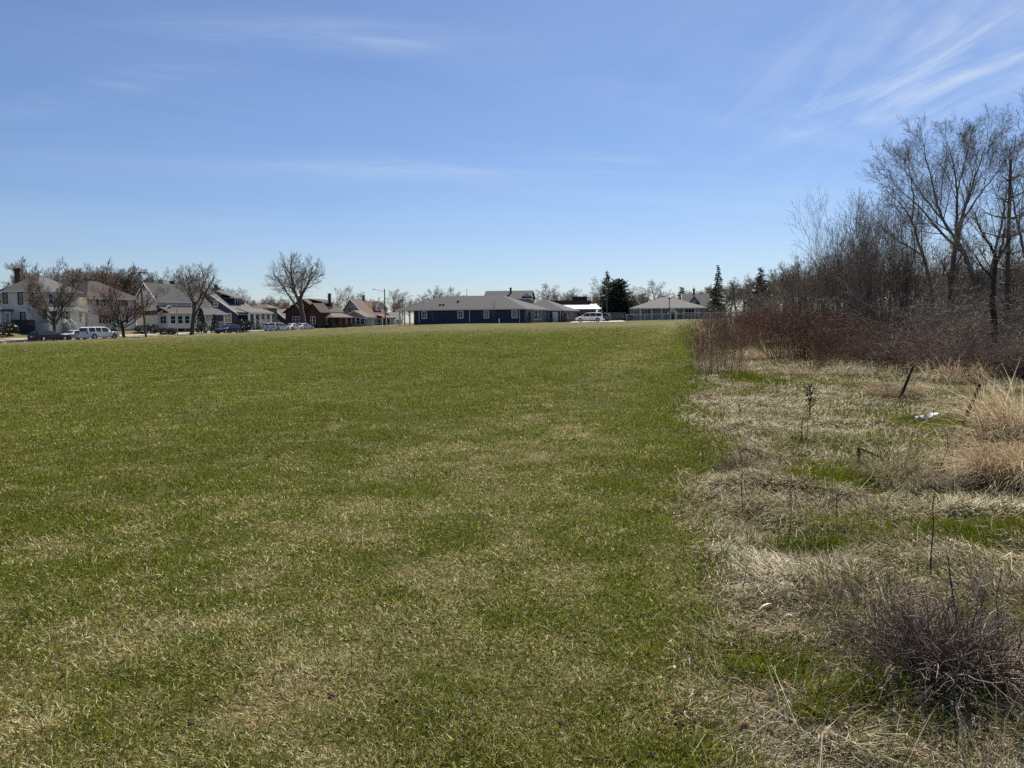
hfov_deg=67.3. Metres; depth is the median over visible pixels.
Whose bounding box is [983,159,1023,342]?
dead conifer
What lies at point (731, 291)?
round tree
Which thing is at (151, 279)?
tall tree
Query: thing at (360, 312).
tan gabled house
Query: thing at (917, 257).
sapling
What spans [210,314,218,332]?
arborvitae
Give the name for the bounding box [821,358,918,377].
tall grass clump
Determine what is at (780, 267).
tall tree
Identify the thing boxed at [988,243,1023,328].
sapling
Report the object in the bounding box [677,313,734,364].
brush clump
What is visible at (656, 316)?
chain link fence
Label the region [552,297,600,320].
brick building
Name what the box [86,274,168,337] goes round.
reddish tree
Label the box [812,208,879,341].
sapling
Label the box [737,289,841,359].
red brown brush
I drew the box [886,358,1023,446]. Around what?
tall grass clump
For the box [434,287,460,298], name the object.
pale tree
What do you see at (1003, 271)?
sapling
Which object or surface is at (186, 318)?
window
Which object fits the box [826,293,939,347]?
red brown brush
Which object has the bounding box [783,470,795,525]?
dead stalk
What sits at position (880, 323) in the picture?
red brown brush
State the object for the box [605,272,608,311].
wooden pole
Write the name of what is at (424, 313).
window
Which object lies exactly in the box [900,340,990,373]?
bramble
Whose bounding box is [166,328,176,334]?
clipped bush
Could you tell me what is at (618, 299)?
broad evergreen
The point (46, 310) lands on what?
window
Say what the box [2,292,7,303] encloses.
window
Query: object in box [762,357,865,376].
tall grass clump
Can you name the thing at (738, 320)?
red brown brush
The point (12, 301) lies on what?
white house
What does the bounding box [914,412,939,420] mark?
plastic bag
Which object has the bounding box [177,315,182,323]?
window
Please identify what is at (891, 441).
tall grass clump
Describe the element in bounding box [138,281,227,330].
white bungalow
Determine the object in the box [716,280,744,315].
round tree
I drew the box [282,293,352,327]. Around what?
dark brick house
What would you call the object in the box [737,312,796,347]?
red brown brush
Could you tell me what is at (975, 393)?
leaning stake
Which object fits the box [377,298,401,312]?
vase shaped tree
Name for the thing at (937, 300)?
thorn shrub
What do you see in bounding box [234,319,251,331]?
clipped bush
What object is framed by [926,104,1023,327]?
pale trunked tree
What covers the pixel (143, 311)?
utility pole
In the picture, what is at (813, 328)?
red brown brush
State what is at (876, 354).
bramble
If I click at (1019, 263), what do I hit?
sapling
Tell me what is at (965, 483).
dead shrub
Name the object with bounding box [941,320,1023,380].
bramble
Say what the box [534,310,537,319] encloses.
window
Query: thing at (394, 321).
pale cottage
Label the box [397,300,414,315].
round tree
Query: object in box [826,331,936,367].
bramble
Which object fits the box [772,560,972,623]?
dead shrub
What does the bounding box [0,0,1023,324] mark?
sky
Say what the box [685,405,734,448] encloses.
dead stalk
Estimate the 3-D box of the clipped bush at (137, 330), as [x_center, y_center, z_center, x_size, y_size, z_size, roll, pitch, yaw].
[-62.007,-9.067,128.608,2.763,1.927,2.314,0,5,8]
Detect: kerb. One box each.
[0,327,348,342]
[15,325,391,342]
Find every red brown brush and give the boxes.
[699,308,735,330]
[704,315,758,348]
[718,317,765,351]
[720,303,787,344]
[732,312,758,334]
[735,307,871,369]
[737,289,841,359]
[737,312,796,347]
[753,295,808,336]
[757,297,828,343]
[774,304,869,357]
[795,300,859,343]
[804,306,900,365]
[805,301,885,331]
[817,295,910,357]
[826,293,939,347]
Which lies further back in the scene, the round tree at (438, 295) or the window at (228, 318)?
the round tree at (438, 295)
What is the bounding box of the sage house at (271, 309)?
[252,304,279,322]
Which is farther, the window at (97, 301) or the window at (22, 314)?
the window at (97, 301)
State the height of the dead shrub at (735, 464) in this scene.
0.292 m
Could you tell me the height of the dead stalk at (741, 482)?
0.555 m
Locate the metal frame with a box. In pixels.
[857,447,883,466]
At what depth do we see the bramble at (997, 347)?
16.17 m
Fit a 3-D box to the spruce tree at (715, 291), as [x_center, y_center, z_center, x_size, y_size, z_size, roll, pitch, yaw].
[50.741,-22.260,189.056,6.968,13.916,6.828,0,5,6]
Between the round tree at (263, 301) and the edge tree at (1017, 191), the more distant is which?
the round tree at (263, 301)
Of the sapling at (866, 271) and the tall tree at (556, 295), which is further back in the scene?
the tall tree at (556, 295)
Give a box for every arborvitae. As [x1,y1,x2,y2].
[195,308,206,333]
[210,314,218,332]
[527,310,532,322]
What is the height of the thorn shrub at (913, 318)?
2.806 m
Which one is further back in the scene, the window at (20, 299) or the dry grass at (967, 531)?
the window at (20, 299)
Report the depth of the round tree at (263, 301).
238.73 m
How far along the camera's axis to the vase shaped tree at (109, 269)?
178.38 m
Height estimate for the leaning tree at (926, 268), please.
8.251 m
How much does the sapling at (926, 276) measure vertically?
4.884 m
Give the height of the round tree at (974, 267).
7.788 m
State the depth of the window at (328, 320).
178.36 m
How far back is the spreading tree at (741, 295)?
163.52 m
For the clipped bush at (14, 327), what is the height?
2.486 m
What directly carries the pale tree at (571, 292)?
on the ground at (426, 328)
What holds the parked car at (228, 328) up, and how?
on the road
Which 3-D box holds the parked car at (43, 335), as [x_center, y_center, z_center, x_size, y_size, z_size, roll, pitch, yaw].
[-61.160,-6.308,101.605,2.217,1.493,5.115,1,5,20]
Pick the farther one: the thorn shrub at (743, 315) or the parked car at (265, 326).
the parked car at (265, 326)
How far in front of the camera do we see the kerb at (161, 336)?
120.00 m
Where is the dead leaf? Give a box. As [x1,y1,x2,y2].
[738,721,748,730]
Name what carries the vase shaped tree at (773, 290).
on the ground at (426, 328)
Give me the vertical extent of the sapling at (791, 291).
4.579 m
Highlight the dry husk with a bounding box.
[754,603,771,610]
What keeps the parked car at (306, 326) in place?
on the road
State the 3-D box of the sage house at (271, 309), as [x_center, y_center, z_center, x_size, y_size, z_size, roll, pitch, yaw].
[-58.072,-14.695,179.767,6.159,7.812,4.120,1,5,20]
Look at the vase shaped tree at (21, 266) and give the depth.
167.94 m
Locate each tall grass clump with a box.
[691,356,756,370]
[728,343,799,358]
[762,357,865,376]
[814,411,958,472]
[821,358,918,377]
[843,450,972,494]
[849,377,934,398]
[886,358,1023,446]
[900,354,1013,383]
[907,413,1023,496]
[930,366,1023,421]
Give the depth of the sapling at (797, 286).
49.91 m
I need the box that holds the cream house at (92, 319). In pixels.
[78,281,140,330]
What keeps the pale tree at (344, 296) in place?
on the ground at (426, 328)
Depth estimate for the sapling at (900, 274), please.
41.82 m
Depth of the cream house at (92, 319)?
125.97 m
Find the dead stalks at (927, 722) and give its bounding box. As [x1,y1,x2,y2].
[618,340,1023,767]
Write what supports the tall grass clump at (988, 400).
on the ground at (426, 328)
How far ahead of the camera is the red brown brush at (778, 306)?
33.11 m
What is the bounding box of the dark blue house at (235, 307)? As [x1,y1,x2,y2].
[202,284,273,329]
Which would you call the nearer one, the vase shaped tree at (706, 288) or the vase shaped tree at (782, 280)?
the vase shaped tree at (782, 280)
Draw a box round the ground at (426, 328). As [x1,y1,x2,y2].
[0,314,1023,767]
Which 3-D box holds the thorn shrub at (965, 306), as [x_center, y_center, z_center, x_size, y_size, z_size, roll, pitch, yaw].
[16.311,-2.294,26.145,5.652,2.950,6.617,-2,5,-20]
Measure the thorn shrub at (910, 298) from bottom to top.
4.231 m
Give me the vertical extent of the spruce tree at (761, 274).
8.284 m
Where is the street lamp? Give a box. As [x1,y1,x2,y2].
[373,289,385,324]
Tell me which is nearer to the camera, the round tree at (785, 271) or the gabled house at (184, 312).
the round tree at (785, 271)
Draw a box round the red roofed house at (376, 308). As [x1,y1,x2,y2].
[365,301,396,324]
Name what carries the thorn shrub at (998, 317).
on the ground at (426, 328)
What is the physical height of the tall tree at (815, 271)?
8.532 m
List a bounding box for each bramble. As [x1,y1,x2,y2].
[824,306,1001,370]
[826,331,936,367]
[827,308,1022,374]
[890,326,1023,374]
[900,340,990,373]
[903,322,1023,378]
[917,326,1023,379]
[923,313,1023,378]
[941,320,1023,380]
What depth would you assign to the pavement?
125.71 m
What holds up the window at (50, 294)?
in the white house at (12, 301)
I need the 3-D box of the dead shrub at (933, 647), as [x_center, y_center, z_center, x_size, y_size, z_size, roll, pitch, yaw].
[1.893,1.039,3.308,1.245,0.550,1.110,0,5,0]
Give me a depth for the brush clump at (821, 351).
19.52 m
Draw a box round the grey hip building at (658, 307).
[629,297,707,319]
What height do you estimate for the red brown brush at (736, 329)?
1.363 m
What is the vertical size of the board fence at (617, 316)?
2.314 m
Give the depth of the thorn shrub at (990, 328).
19.30 m
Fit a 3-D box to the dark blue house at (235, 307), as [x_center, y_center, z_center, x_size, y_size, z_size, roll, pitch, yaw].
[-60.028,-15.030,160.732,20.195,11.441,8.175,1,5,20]
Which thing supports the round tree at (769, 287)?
on the ground at (426, 328)
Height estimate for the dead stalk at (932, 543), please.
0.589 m
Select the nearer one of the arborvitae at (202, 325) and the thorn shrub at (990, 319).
the thorn shrub at (990, 319)
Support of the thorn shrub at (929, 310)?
on the ground at (426, 328)
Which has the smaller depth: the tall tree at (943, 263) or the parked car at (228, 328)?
the tall tree at (943, 263)
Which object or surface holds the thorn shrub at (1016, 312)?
on the ground at (426, 328)
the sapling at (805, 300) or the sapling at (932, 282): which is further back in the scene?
the sapling at (932, 282)
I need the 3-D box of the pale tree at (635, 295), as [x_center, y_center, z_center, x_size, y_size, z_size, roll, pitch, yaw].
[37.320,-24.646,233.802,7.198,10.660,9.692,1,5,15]
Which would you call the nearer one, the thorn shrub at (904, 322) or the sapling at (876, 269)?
the thorn shrub at (904, 322)
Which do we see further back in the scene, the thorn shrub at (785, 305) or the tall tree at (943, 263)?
the tall tree at (943, 263)
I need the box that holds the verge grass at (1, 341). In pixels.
[0,324,408,343]
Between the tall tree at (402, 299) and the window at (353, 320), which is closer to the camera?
the window at (353, 320)
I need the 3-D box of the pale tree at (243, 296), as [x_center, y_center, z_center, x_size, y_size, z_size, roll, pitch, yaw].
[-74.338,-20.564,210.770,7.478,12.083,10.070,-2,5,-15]
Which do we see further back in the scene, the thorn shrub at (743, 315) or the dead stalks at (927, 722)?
the thorn shrub at (743, 315)
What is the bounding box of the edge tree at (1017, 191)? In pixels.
[986,87,1023,255]
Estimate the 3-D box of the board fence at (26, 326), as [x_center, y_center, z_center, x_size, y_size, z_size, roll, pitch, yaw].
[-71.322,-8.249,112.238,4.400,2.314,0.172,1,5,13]
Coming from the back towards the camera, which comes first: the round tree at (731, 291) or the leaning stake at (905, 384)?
the round tree at (731, 291)
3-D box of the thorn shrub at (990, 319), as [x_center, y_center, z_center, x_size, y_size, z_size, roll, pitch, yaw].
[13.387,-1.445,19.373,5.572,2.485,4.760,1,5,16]
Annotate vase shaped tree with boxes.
[1,256,109,286]
[7,264,80,286]
[20,268,82,330]
[39,258,146,295]
[64,263,100,281]
[78,257,149,295]
[87,265,168,292]
[108,269,196,294]
[267,296,296,308]
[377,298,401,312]
[638,290,658,303]
[688,289,723,295]
[705,285,738,313]
[735,275,765,305]
[753,276,788,305]
[766,268,839,301]
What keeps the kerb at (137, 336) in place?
on the ground at (426, 328)
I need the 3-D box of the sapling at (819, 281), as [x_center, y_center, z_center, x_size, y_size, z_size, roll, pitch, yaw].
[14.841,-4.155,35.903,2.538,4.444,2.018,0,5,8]
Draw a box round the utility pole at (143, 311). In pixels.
[132,271,147,336]
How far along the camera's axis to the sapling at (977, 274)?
24.10 m
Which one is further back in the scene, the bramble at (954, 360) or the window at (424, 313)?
the window at (424, 313)
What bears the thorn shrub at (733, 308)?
on the ground at (426, 328)
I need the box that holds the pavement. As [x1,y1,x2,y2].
[0,324,403,340]
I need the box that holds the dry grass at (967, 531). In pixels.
[648,324,1023,767]
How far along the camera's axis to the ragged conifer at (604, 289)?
188.48 m
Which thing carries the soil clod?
on the ground at (426, 328)
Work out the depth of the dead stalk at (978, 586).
3.95 m
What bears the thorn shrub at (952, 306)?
on the ground at (426, 328)
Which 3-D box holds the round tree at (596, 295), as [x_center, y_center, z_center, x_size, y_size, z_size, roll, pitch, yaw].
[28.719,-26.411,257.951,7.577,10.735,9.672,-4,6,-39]
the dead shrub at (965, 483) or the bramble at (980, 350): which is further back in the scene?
the bramble at (980, 350)
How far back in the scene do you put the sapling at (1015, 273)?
28.05 m
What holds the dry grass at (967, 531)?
on the ground at (426, 328)
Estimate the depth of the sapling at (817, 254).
26.69 m
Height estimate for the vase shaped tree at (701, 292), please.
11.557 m
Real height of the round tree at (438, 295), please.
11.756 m
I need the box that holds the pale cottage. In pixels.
[386,312,403,324]
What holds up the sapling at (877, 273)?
on the ground at (426, 328)
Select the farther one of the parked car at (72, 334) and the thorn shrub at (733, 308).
the parked car at (72, 334)
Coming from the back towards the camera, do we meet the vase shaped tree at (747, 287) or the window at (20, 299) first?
the vase shaped tree at (747, 287)
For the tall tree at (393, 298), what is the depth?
233.12 m
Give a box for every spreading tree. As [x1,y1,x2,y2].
[169,262,227,334]
[262,250,327,329]
[735,284,753,303]
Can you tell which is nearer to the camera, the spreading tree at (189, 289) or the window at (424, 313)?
the spreading tree at (189, 289)
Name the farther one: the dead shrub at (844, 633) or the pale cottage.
the pale cottage
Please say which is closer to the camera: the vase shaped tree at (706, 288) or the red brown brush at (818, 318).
the red brown brush at (818, 318)
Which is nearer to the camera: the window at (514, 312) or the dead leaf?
the dead leaf
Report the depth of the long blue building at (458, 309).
155.82 m
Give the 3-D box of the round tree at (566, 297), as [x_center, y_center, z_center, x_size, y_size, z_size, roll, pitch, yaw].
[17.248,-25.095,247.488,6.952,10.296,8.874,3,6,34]
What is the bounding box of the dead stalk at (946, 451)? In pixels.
[938,427,947,474]
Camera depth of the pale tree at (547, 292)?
239.36 m
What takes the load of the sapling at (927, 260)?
on the ground at (426, 328)
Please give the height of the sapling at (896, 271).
6.197 m
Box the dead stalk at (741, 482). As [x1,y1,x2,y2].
[737,449,744,509]
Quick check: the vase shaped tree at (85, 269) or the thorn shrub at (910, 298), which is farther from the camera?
the vase shaped tree at (85, 269)
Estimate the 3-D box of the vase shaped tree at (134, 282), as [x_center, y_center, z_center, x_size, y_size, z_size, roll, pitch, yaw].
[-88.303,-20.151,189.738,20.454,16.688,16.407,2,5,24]
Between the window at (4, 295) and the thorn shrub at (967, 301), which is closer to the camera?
the thorn shrub at (967, 301)
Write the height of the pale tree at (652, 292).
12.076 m
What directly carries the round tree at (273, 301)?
on the ground at (426, 328)
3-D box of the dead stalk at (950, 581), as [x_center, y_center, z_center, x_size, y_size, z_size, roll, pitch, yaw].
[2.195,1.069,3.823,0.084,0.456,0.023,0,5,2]
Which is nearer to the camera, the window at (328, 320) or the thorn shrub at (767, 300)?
the thorn shrub at (767, 300)
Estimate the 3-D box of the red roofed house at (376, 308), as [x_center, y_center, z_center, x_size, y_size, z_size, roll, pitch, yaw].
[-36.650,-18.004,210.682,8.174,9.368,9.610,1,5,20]
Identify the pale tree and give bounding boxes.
[228,287,251,306]
[327,286,365,308]
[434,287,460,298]
[534,283,565,300]
[564,287,585,299]
[625,285,645,303]
[637,281,674,301]
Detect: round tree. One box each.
[49,264,85,283]
[249,297,278,306]
[261,295,290,308]
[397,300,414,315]
[416,285,444,301]
[557,292,577,300]
[585,291,599,305]
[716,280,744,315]
[720,277,750,316]
[749,276,782,301]
[779,255,818,302]
[947,248,1003,292]
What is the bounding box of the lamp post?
[176,295,180,335]
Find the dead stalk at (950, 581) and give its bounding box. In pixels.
[946,554,957,623]
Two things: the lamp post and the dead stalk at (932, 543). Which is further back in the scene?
the lamp post
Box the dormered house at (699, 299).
[681,289,710,317]
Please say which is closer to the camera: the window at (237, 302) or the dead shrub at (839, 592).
the dead shrub at (839, 592)
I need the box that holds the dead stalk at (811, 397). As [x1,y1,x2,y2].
[802,383,817,412]
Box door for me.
[553,312,557,321]
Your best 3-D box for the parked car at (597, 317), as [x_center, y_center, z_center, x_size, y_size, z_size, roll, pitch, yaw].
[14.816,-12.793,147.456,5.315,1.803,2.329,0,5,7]
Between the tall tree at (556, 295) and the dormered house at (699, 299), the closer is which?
the dormered house at (699, 299)
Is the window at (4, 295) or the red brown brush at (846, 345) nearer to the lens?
the red brown brush at (846, 345)
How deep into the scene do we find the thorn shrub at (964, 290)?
36.40 m
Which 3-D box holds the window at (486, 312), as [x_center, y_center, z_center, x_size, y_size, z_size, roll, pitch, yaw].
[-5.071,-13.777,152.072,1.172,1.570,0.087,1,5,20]
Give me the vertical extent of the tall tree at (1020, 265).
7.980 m
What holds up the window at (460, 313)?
in the long blue building at (458, 309)
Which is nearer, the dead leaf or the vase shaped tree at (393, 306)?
the dead leaf
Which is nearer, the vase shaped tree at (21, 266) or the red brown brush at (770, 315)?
the red brown brush at (770, 315)
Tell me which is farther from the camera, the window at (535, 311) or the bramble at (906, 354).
the window at (535, 311)
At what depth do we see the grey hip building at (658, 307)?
170.52 m
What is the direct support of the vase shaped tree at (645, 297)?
on the ground at (426, 328)
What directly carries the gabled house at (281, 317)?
on the ground at (426, 328)
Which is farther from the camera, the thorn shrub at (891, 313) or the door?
the door
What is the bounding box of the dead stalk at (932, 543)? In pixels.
[925,485,936,571]
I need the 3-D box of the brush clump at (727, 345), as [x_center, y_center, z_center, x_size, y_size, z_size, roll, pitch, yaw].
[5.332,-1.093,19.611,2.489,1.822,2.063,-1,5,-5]
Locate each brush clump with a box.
[675,310,766,372]
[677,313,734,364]
[809,317,847,367]
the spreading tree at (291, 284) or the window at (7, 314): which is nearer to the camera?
the window at (7, 314)
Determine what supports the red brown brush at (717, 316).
on the ground at (426, 328)
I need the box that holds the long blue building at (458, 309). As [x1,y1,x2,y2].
[395,295,579,324]
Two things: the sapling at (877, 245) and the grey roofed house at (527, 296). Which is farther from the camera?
the grey roofed house at (527, 296)
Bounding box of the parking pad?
[570,321,625,322]
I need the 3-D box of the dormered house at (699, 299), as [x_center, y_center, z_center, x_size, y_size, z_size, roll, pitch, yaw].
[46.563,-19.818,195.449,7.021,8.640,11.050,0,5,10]
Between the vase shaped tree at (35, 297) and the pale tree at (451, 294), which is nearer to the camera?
the vase shaped tree at (35, 297)
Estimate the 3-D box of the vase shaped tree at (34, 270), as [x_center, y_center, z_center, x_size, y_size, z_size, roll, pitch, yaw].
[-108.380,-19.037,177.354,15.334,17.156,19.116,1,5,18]
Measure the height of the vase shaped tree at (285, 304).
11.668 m
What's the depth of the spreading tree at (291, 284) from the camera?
152.53 m
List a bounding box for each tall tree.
[146,268,173,283]
[385,287,405,311]
[393,292,412,323]
[548,288,566,300]
[589,278,605,307]
[739,273,756,301]
[767,260,804,306]
[800,252,836,311]
[921,247,970,303]
[997,248,1023,305]
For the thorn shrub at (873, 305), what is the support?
on the ground at (426, 328)
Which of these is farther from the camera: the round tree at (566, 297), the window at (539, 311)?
the round tree at (566, 297)
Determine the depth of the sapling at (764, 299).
65.36 m
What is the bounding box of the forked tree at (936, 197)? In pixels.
[866,112,1023,311]
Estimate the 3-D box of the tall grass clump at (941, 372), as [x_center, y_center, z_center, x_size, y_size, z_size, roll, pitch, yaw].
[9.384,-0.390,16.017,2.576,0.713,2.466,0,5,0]
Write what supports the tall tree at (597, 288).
on the ground at (426, 328)
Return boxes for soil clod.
[647,751,656,757]
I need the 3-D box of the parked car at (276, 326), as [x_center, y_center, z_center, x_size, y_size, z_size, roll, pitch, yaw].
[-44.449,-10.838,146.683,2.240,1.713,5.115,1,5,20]
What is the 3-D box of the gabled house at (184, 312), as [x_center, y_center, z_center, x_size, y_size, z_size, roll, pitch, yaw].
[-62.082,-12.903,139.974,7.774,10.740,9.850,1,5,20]
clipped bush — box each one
[0,321,19,334]
[133,324,149,332]
[146,324,160,332]
[159,328,168,334]
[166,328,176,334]
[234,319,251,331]
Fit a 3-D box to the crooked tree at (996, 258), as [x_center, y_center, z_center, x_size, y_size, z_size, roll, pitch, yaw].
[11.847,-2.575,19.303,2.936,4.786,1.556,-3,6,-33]
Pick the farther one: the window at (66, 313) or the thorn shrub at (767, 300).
the window at (66, 313)
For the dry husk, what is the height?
0.033 m
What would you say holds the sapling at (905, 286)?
on the ground at (426, 328)
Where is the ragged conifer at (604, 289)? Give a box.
[597,271,610,312]
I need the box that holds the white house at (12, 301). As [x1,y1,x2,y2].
[0,268,87,333]
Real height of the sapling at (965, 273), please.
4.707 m
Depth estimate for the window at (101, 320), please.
125.83 m
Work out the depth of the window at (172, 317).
135.85 m
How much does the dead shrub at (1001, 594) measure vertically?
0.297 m
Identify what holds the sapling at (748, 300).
on the ground at (426, 328)
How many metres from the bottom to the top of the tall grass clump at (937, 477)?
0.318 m
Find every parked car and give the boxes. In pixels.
[27,331,69,340]
[58,330,88,339]
[78,327,118,339]
[214,324,240,333]
[263,323,283,330]
[267,323,290,330]
[284,323,303,330]
[298,323,313,329]
[575,313,602,321]
[589,313,611,321]
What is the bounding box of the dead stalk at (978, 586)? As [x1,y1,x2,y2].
[970,572,989,608]
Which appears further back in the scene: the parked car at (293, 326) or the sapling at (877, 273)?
the parked car at (293, 326)
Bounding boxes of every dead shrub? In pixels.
[704,449,777,472]
[770,483,899,522]
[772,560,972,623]
[800,595,975,660]
[805,566,1023,725]
[906,464,1018,494]
[924,553,1023,614]
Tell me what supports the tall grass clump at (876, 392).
on the ground at (426, 328)
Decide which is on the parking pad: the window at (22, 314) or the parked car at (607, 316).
the parked car at (607, 316)
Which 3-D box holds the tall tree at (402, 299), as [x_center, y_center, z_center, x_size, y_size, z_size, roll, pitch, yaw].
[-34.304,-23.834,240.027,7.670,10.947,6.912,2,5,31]
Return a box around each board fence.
[10,319,35,333]
[605,312,625,320]
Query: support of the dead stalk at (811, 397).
on the ground at (426, 328)
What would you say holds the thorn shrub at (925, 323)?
on the ground at (426, 328)
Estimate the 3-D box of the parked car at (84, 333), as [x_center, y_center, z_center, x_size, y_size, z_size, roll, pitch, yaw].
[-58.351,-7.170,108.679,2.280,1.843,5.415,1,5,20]
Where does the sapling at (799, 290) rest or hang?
on the ground at (426, 328)
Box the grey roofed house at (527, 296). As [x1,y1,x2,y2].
[484,288,535,303]
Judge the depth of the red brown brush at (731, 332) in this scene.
30.81 m
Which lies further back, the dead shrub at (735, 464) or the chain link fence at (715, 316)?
the chain link fence at (715, 316)
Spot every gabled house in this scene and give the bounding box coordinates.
[135,282,200,328]
[277,309,285,324]
[342,295,376,326]
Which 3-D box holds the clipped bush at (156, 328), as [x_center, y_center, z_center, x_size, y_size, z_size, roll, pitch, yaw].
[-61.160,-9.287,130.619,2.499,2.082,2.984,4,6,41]
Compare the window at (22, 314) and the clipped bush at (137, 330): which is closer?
the window at (22, 314)
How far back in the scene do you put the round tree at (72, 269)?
179.75 m
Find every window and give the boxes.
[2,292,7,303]
[5,312,10,323]
[17,292,22,304]
[20,312,25,319]
[41,310,56,319]
[48,293,53,304]
[60,311,68,319]
[96,299,105,305]
[99,315,113,322]
[161,315,166,323]
[170,315,175,323]
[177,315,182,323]
[184,315,189,323]
[225,313,231,322]
[235,300,244,304]
[326,318,330,324]
[351,317,355,324]
[422,311,426,318]
[458,311,463,318]
[483,310,488,317]
[511,310,517,317]
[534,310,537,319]
[538,310,540,319]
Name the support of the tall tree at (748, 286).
on the ground at (426, 328)
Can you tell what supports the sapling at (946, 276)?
on the ground at (426, 328)
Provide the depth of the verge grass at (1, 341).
117.11 m
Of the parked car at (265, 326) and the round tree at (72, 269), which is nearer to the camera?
the parked car at (265, 326)
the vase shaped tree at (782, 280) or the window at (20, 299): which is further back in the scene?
the vase shaped tree at (782, 280)
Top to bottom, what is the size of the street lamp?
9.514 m
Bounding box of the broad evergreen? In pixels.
[597,278,637,318]
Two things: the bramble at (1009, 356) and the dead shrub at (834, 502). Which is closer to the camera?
the dead shrub at (834, 502)
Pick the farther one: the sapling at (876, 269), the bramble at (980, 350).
the sapling at (876, 269)
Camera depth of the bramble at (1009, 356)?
16.08 m
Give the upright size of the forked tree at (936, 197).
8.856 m
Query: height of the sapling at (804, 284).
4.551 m
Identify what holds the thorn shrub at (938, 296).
on the ground at (426, 328)
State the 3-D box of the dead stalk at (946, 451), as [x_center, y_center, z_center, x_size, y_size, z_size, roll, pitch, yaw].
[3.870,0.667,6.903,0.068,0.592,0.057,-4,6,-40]
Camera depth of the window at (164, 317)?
135.19 m
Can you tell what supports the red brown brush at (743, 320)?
on the ground at (426, 328)
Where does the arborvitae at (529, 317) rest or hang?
on the ground at (426, 328)
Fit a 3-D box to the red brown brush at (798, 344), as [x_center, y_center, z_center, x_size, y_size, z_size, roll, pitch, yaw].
[7.520,-1.208,20.398,3.003,1.731,3.191,-4,6,-34]
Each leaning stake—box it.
[897,367,913,402]
[960,383,980,427]
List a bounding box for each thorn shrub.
[697,280,814,326]
[706,293,769,323]
[730,273,822,326]
[764,288,842,324]
[779,270,1021,341]
[786,273,1023,357]
[799,268,1001,338]
[822,270,969,318]
[834,270,1023,357]
[843,291,1003,357]
[861,269,1018,319]
[873,288,1019,341]
[887,284,1023,352]
[898,308,1023,354]
[904,273,1023,335]
[912,287,1023,335]
[914,274,1023,338]
[916,280,1023,355]
[916,294,1023,355]
[917,282,1018,314]
[934,266,1022,318]
[944,285,1023,344]
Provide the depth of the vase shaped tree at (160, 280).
178.03 m
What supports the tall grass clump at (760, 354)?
on the ground at (426, 328)
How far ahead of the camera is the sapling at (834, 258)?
32.82 m
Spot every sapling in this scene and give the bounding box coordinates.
[739,279,762,313]
[754,276,780,309]
[777,260,825,320]
[780,272,798,312]
[783,266,821,312]
[788,247,845,338]
[789,186,884,323]
[789,259,826,319]
[799,211,881,331]
[800,226,852,327]
[804,250,852,336]
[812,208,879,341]
[821,187,925,318]
[832,188,918,323]
[835,172,937,330]
[838,203,945,319]
[839,227,887,308]
[844,239,894,303]
[871,182,950,312]
[881,221,939,309]
[883,246,920,297]
[890,235,947,314]
[913,251,946,311]
[923,243,985,315]
[939,231,999,317]
[957,259,1010,335]
[973,217,1023,314]
[976,211,1023,313]
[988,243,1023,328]
[1001,204,1023,300]
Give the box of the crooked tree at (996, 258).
[944,191,1023,347]
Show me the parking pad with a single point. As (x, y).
(595, 321)
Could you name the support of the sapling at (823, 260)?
on the ground at (426, 328)
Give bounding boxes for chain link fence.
[626,312,702,320]
[703,312,737,321]
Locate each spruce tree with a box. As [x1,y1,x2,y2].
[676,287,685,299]
[706,265,729,317]
[742,267,774,315]
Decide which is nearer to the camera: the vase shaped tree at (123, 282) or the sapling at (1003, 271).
the sapling at (1003, 271)
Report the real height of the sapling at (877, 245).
5.890 m
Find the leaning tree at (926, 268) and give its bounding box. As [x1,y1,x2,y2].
[853,134,950,315]
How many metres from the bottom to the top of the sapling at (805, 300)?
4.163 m
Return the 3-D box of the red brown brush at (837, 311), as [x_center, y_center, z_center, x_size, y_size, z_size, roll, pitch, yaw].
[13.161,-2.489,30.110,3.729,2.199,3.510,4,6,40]
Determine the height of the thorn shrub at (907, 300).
3.640 m
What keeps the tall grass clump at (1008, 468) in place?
on the ground at (426, 328)
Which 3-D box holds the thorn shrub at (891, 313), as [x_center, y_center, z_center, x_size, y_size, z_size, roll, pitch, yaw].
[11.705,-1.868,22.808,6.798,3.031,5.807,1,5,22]
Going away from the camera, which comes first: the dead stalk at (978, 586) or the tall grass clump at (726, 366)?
the dead stalk at (978, 586)

